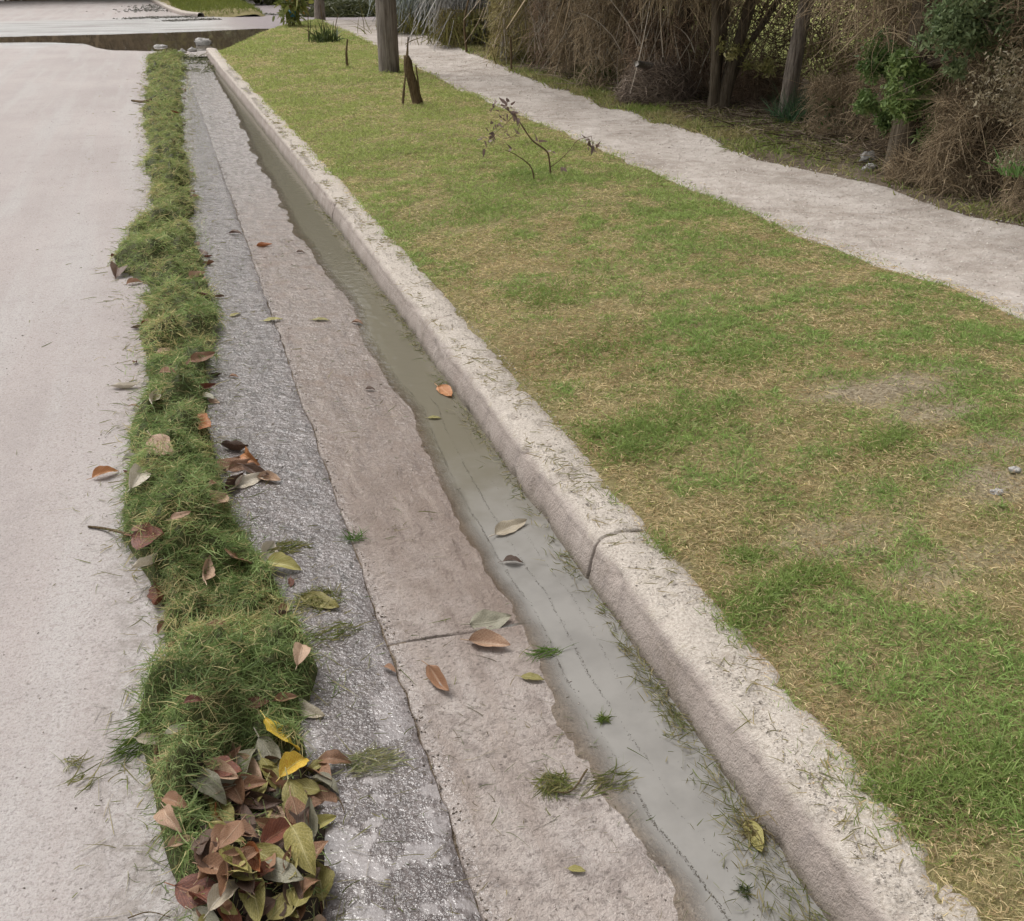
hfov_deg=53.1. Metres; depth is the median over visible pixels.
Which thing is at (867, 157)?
stone
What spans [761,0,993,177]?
tree
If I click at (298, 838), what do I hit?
leaf
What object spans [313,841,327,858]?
leaf
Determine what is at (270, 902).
leaf
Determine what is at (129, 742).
grass clump
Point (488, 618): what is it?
leaf
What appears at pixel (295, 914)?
leaf
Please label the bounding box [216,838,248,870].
leaf
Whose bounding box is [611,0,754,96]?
conifer
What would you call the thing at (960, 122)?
shrub
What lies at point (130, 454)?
leaf
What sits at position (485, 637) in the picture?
leaf
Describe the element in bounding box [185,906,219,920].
leaf
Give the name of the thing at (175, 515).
leaf
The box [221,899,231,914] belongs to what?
leaf
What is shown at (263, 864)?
leaf
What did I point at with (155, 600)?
leaf
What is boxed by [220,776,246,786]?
leaf
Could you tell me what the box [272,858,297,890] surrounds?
leaf
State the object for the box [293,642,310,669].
leaf
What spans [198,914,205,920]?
leaf
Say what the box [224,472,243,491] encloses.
leaf
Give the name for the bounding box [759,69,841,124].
grass tuft
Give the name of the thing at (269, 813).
leaf
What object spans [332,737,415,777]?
grass clump
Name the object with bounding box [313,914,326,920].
leaf
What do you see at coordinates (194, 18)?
litter
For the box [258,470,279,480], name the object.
leaf
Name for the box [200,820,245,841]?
leaf
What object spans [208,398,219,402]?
leaf
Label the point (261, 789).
leaf
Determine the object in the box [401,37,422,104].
broken stump
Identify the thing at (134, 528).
leaf
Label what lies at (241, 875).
leaf
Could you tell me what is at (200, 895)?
leaf
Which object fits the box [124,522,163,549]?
leaf
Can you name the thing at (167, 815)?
leaf
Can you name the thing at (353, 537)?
grass clump
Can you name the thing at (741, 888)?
grass clump
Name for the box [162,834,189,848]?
leaf
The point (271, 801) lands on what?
leaf
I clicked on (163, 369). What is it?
leaf
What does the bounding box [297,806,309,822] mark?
leaf
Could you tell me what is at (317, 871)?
leaf
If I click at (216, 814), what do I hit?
leaf
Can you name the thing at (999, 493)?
stone
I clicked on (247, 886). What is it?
leaf
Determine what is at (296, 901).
leaf
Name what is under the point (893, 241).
path
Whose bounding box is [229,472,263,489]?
leaf
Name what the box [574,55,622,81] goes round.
grass tuft
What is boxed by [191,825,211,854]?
leaf
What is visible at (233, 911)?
leaf
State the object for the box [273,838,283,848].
leaf
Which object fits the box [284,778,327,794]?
leaf
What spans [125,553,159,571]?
leaf
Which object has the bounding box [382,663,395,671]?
leaf
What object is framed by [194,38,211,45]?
rubble
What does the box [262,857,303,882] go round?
leaf
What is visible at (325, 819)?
leaf
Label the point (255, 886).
leaf
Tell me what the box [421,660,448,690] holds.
leaf
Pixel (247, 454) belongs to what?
leaf
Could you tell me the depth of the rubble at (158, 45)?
21.53 m
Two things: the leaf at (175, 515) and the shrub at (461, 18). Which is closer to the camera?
the leaf at (175, 515)
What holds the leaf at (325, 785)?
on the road
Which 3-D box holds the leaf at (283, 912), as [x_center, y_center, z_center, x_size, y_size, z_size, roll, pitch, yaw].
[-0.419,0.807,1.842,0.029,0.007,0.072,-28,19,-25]
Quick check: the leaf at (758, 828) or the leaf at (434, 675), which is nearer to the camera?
the leaf at (758, 828)
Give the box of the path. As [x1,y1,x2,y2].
[324,20,1023,319]
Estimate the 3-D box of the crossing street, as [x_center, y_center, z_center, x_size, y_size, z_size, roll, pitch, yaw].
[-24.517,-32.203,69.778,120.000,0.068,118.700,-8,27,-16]
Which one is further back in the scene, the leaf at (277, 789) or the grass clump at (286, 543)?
the grass clump at (286, 543)
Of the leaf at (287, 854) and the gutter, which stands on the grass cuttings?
the leaf at (287, 854)
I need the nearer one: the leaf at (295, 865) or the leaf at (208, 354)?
the leaf at (295, 865)
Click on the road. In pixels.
(52, 824)
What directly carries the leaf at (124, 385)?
on the road
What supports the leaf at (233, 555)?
on the grass cuttings
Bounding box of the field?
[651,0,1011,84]
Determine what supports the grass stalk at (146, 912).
on the road
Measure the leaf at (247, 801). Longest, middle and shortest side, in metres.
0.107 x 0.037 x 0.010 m
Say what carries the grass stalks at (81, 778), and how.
on the road
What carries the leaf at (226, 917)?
on the leaf
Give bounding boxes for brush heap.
[299,0,375,16]
[358,0,402,15]
[611,53,702,107]
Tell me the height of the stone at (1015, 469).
0.021 m
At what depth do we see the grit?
2.94 m
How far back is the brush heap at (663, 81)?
10.90 m
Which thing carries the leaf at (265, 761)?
on the grass cuttings
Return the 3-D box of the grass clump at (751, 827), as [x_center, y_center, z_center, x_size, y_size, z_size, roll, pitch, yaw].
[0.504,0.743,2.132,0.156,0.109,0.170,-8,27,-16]
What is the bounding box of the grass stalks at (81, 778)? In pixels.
[52,749,115,797]
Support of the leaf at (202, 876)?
on the grass cuttings
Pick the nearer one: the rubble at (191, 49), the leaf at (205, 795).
the leaf at (205, 795)
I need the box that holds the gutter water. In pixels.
[207,61,826,920]
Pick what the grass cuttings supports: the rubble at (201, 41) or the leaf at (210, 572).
the leaf at (210, 572)
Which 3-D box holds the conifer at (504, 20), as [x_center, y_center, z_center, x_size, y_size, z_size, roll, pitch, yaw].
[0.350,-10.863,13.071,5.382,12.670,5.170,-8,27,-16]
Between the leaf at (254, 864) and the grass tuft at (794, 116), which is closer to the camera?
the leaf at (254, 864)
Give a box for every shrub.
[243,0,338,4]
[431,3,491,47]
[470,0,527,59]
[715,0,883,96]
[723,45,797,104]
[768,46,880,141]
[811,0,928,159]
[841,124,968,203]
[858,0,1003,162]
[860,69,1023,205]
[905,0,1023,158]
[956,0,1023,232]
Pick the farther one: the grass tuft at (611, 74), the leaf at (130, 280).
the grass tuft at (611, 74)
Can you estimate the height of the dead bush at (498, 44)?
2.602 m
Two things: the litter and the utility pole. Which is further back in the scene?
the litter
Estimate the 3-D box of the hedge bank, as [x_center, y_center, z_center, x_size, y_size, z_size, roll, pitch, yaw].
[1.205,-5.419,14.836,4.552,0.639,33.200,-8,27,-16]
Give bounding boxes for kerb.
[149,0,203,16]
[206,48,980,920]
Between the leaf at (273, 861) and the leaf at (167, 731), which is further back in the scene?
the leaf at (167, 731)
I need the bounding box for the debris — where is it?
[175,51,215,72]
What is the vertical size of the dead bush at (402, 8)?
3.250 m
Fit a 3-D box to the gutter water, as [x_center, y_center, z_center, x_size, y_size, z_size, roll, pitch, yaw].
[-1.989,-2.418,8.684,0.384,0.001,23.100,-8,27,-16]
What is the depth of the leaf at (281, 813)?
2.13 m
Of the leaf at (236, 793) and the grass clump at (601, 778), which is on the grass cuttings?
the leaf at (236, 793)
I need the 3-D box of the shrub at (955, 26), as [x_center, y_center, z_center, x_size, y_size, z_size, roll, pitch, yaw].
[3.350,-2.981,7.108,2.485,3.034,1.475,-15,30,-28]
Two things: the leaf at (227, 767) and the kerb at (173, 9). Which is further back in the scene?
the kerb at (173, 9)
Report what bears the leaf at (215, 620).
on the grass cuttings
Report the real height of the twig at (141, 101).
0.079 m
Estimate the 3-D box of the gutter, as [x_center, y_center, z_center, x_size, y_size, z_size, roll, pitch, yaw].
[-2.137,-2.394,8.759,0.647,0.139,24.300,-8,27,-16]
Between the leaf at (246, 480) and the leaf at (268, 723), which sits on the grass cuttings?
the leaf at (268, 723)
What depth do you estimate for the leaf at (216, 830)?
1.88 m
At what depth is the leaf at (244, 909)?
1.82 m
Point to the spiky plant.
(323, 35)
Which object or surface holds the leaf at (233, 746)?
on the grass cuttings
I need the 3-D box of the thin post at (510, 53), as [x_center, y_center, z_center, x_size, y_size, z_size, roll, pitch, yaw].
[-0.015,-5.646,14.298,0.040,0.501,0.034,-8,27,-16]
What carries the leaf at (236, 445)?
on the road
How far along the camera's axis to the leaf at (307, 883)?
1.89 m
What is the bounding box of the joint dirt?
[187,72,478,911]
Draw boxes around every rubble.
[153,44,167,46]
[188,47,196,51]
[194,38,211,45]
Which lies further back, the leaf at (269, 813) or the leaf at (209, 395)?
the leaf at (209, 395)
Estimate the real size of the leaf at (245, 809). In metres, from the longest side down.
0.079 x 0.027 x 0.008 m
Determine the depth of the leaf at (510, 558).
3.08 m
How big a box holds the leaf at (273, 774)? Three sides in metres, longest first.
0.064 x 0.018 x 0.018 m
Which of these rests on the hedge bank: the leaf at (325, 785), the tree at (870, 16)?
the tree at (870, 16)
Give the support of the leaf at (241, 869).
on the grass cuttings
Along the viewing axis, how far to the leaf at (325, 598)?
2.86 m
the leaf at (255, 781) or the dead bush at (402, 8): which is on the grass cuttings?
the leaf at (255, 781)
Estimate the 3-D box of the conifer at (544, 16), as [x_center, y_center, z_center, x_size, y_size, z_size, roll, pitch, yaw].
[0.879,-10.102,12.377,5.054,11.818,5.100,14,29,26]
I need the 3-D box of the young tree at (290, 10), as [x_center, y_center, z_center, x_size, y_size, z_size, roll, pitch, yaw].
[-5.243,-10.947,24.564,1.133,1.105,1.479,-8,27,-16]
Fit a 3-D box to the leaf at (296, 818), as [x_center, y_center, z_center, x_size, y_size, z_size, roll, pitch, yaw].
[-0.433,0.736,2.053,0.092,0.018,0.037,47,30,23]
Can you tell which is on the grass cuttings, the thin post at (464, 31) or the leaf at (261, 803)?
the leaf at (261, 803)
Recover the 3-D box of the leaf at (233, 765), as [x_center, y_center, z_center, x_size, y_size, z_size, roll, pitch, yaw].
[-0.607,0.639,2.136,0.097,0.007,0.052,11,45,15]
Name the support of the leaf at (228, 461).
on the leaf at (235, 467)
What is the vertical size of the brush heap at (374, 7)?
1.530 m
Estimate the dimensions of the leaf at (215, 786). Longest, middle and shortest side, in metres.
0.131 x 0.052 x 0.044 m
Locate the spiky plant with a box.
[303,6,344,42]
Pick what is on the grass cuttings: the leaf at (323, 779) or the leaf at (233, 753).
the leaf at (233, 753)
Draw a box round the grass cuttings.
[16,48,686,920]
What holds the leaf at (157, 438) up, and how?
on the grass cuttings
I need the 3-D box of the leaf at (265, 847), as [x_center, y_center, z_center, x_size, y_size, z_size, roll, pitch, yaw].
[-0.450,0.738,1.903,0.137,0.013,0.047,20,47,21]
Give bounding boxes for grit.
[0,109,671,920]
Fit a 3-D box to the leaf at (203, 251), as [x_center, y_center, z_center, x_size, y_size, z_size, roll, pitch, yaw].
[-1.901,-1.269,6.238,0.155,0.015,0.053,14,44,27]
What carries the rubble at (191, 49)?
on the crossing street
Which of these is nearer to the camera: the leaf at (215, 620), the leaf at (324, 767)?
the leaf at (324, 767)
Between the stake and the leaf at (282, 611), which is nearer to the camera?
the leaf at (282, 611)
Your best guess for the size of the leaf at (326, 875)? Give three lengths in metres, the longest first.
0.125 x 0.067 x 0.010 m
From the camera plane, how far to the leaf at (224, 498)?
3.26 m
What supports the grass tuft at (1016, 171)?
on the shrub at (1017, 154)
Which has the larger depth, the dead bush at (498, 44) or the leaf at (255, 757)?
the dead bush at (498, 44)
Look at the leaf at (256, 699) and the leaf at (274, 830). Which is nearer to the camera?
the leaf at (274, 830)
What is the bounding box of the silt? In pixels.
[411,392,791,920]
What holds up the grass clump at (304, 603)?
on the road
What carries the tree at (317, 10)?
on the ground
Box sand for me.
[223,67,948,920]
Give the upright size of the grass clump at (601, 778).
0.062 m
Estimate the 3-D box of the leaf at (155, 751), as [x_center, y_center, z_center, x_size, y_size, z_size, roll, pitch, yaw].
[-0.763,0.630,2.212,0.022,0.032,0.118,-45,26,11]
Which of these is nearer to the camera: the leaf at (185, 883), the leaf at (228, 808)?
the leaf at (185, 883)
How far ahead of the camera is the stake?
14.96 m
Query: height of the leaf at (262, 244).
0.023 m
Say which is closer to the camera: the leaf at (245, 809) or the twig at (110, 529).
the leaf at (245, 809)
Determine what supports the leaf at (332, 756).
on the road
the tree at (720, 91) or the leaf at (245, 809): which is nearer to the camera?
the leaf at (245, 809)
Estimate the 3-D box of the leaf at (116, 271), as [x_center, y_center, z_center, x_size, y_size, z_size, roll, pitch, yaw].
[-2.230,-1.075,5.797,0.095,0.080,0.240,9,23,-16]
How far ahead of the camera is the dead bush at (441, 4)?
18.20 m
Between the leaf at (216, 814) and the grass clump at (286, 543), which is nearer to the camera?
the leaf at (216, 814)
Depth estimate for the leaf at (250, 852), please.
1.84 m
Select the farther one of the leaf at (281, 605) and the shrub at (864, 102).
the shrub at (864, 102)
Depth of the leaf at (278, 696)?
2.41 m
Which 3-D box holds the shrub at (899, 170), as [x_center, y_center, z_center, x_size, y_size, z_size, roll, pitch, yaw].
[2.802,-1.974,7.151,0.957,0.772,1.068,-8,27,-16]
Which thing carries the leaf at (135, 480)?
on the grass cuttings
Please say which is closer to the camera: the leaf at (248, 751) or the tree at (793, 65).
the leaf at (248, 751)
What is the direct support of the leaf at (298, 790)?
on the grass cuttings
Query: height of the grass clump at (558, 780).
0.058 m
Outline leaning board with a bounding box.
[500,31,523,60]
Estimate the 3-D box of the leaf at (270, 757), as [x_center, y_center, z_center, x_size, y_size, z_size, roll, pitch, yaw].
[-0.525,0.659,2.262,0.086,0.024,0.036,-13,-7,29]
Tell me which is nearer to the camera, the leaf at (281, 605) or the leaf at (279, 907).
the leaf at (279, 907)
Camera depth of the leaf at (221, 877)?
1.81 m
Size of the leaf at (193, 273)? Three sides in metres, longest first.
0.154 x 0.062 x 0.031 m
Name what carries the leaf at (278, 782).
on the grass cuttings
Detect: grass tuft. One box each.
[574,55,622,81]
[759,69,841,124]
[981,142,1023,177]
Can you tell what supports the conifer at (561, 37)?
on the hedge bank
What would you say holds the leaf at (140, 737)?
on the grass cuttings
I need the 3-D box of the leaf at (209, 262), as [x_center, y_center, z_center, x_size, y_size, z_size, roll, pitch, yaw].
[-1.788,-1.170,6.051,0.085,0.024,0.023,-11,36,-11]
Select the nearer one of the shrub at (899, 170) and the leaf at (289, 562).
the leaf at (289, 562)
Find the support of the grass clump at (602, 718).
on the gutter
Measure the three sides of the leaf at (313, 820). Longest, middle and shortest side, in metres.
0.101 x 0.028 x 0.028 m
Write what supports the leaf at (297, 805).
on the grass cuttings
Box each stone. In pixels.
[859,150,878,161]
[861,163,877,171]
[990,488,1003,495]
[1008,466,1020,472]
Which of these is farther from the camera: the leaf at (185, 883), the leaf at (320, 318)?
the leaf at (320, 318)
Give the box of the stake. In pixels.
[345,39,348,66]
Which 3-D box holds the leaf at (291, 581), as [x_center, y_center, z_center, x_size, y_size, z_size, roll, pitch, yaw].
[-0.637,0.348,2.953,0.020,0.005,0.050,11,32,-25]
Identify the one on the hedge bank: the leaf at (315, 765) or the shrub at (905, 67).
the shrub at (905, 67)
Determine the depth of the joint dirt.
2.66 m
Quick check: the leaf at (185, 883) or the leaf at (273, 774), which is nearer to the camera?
the leaf at (185, 883)
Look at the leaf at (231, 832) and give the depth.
1.85 m
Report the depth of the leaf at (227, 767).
2.13 m
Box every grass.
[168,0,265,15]
[218,19,1023,920]
[306,200,830,920]
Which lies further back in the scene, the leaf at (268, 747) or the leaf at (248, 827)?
the leaf at (268, 747)
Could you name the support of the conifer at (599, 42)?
on the hedge bank
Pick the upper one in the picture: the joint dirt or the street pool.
the street pool
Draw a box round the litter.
[86,4,300,21]
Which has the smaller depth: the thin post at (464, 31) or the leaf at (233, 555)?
the leaf at (233, 555)
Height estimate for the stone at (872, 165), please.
0.076 m
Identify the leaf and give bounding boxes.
[87,466,118,479]
[110,261,127,278]
[111,382,139,387]
[120,452,138,461]
[123,278,141,284]
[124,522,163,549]
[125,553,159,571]
[127,463,150,491]
[127,525,139,530]
[130,732,157,744]
[145,431,172,455]
[147,579,163,604]
[149,388,160,403]
[153,802,182,832]
[154,736,162,769]
[156,791,187,807]
[157,366,176,373]
[157,620,164,631]
[158,347,170,352]
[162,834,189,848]
[163,724,186,733]
[164,873,216,908]
[167,511,190,519]
[181,885,203,896]
[184,695,203,702]
[185,351,214,362]
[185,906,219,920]
[188,271,204,277]
[188,768,226,805]
[188,887,215,910]
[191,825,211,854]
[192,837,218,881]
[192,852,232,874]
[193,867,212,884]
[197,249,207,254]
[197,413,210,429]
[198,383,215,388]
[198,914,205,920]
[199,757,238,778]
[200,786,234,799]
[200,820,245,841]
[202,260,213,264]
[202,392,214,398]
[202,554,214,584]
[203,879,238,918]
[204,796,232,806]
[205,619,224,629]
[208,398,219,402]
[208,797,233,820]
[209,490,228,506]
[209,802,222,820]
[209,824,224,853]
[210,755,241,776]
[216,440,248,450]
[216,800,241,819]
[216,818,259,837]
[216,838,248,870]
[216,855,227,896]
[217,456,240,471]
[217,814,246,849]
[217,906,241,920]
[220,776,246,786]
[220,899,237,914]
[221,776,244,804]
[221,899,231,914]
[222,848,248,855]
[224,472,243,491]
[225,458,257,471]
[225,548,251,562]
[226,229,241,233]
[226,746,240,758]
[226,860,256,876]
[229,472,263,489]
[229,846,261,875]
[230,739,237,763]
[231,870,261,880]
[232,748,256,773]
[236,869,254,894]
[237,462,268,475]
[237,753,262,786]
[237,774,266,790]
[238,873,264,920]
[239,812,268,818]
[239,881,268,893]
[240,446,260,465]
[240,842,296,876]
[241,803,255,824]
[242,819,256,836]
[242,841,260,871]
[243,886,266,914]
[244,798,261,811]
[245,789,282,808]
[245,893,280,920]
[247,696,268,707]
[248,772,269,812]
[249,796,279,812]
[251,861,274,881]
[252,752,263,759]
[253,727,280,768]
[255,817,270,828]
[256,809,272,822]
[257,242,271,245]
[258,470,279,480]
[258,749,283,788]
[259,805,284,818]
[260,710,299,750]
[261,541,277,560]
[261,768,277,777]
[261,817,293,843]
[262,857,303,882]
[263,317,282,320]
[264,752,281,759]
[264,786,275,792]
[265,853,275,867]
[266,887,294,920]
[268,552,301,569]
[269,692,296,701]
[270,610,291,616]
[270,778,306,791]
[271,775,288,798]
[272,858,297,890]
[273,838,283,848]
[275,603,286,610]
[276,751,308,781]
[279,795,323,807]
[279,902,286,918]
[282,767,307,812]
[283,816,315,875]
[283,846,290,871]
[283,881,302,917]
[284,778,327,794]
[284,785,308,823]
[285,808,302,822]
[288,576,294,586]
[289,874,314,912]
[289,909,298,917]
[290,903,305,920]
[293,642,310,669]
[294,591,338,608]
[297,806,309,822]
[299,698,324,717]
[299,877,320,895]
[304,759,331,780]
[304,772,338,793]
[304,796,317,841]
[307,759,322,774]
[310,317,327,319]
[310,749,350,763]
[310,867,319,878]
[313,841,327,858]
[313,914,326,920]
[314,784,336,802]
[315,765,331,789]
[316,861,334,908]
[317,814,336,828]
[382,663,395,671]
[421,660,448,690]
[434,383,451,396]
[460,628,509,646]
[461,609,510,630]
[489,518,526,536]
[499,555,522,562]
[516,672,543,679]
[564,865,585,871]
[742,813,763,851]
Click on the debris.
(204, 59)
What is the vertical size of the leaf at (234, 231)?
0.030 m
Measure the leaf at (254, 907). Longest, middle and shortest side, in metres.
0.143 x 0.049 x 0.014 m
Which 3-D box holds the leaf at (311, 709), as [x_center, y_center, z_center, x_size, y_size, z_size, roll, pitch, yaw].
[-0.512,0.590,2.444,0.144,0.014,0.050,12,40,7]
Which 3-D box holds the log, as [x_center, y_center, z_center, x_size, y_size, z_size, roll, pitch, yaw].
[1.547,-4.253,11.030,0.667,0.146,0.068,-24,35,-39]
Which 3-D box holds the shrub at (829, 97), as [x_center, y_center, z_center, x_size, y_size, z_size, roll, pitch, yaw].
[2.944,-3.045,8.889,1.089,1.110,1.311,16,30,30]
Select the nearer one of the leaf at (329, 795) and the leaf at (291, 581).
the leaf at (329, 795)
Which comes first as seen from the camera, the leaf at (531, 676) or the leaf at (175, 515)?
the leaf at (531, 676)
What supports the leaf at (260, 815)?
on the grass cuttings
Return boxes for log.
[634,60,660,68]
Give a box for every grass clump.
[51,752,88,774]
[84,709,151,768]
[267,532,317,554]
[277,579,349,618]
[301,617,373,647]
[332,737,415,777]
[333,524,369,542]
[517,638,575,661]
[524,763,585,801]
[568,755,642,798]
[595,708,615,725]
[734,799,777,861]
[735,881,753,901]
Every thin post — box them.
[463,0,468,51]
[509,37,511,70]
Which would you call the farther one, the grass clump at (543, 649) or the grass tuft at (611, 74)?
the grass tuft at (611, 74)
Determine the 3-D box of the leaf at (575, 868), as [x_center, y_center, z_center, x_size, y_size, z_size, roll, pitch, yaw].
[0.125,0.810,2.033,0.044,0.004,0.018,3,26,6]
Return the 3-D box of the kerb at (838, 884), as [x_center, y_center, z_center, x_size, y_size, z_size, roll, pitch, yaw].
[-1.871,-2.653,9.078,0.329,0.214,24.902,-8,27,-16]
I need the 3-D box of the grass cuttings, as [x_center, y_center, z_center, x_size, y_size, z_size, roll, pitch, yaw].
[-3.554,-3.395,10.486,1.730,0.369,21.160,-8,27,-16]
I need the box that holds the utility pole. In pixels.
[375,0,399,72]
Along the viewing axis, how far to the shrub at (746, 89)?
10.99 m
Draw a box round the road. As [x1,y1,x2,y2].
[0,58,481,920]
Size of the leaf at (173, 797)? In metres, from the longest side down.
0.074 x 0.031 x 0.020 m
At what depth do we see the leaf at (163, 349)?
4.64 m
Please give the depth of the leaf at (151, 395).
3.98 m
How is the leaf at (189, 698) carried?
on the grass cuttings
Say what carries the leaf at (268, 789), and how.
on the grass cuttings
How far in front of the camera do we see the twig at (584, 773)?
2.24 m
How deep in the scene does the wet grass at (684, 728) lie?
2.35 m
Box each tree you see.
[272,0,313,24]
[314,0,325,19]
[604,0,796,109]
[693,0,877,116]
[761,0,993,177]
[794,0,911,141]
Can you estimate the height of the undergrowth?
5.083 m
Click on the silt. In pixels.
(605, 698)
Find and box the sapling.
[478,98,600,178]
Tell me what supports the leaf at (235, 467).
on the road
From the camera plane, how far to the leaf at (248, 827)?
1.98 m
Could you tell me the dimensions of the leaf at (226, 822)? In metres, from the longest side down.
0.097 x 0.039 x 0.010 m
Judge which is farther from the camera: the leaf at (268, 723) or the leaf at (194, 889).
the leaf at (268, 723)
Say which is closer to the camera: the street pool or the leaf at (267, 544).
the leaf at (267, 544)
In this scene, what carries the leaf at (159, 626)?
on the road
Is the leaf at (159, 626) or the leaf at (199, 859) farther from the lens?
the leaf at (159, 626)
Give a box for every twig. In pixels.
[88,526,131,536]
[131,98,151,102]
[546,769,587,793]
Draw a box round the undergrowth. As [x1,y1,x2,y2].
[468,0,1023,216]
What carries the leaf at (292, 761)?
on the grass cuttings
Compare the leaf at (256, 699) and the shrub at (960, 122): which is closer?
the leaf at (256, 699)
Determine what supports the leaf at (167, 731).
on the grass cuttings
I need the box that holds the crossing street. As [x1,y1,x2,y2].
[0,0,402,60]
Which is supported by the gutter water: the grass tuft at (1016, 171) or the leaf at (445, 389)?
the leaf at (445, 389)
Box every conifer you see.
[476,0,561,67]
[505,0,619,71]
[506,0,699,93]
[509,0,650,78]
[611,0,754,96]
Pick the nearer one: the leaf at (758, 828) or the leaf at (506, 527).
the leaf at (758, 828)
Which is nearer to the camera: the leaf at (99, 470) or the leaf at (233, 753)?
the leaf at (233, 753)
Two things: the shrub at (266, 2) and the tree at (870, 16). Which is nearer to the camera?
the tree at (870, 16)
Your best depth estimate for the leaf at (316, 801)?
2.17 m
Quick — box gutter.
[184,58,712,920]
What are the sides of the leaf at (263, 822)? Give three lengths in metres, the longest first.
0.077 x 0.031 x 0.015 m
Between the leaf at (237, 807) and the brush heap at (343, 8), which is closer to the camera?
the leaf at (237, 807)
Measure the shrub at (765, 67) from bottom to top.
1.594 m
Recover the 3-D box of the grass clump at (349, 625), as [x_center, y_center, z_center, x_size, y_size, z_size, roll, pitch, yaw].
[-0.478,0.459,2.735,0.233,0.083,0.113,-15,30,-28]
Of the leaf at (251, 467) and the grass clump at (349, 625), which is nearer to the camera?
the grass clump at (349, 625)
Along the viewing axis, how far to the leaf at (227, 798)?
2.12 m
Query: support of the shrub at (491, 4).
on the hedge bank
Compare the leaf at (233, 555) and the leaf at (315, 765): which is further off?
the leaf at (233, 555)
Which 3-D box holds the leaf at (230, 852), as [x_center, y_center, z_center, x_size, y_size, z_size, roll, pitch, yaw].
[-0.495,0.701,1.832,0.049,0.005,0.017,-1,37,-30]
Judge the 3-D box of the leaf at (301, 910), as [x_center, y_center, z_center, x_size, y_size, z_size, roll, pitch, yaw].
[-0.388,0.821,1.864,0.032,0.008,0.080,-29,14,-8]
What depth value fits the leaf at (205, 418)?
3.75 m
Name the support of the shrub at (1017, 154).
on the hedge bank
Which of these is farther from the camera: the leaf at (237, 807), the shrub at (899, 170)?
the shrub at (899, 170)
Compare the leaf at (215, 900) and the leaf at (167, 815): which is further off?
the leaf at (167, 815)
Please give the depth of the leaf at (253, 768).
2.21 m
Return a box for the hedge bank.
[398,34,1023,226]
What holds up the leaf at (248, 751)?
on the grass cuttings
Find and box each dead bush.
[348,0,453,34]
[397,0,496,48]
[464,0,559,62]
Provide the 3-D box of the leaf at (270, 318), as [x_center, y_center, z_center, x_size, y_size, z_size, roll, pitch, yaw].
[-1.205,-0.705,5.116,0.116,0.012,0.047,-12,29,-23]
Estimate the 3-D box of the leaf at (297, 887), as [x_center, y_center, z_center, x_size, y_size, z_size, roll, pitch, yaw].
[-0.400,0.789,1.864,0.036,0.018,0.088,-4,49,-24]
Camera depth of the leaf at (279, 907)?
1.84 m
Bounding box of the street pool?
[0,29,268,50]
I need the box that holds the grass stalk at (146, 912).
[127,911,169,918]
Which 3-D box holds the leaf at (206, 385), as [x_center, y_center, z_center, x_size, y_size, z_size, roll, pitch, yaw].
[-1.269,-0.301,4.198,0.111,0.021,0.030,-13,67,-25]
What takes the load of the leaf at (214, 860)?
on the grass cuttings

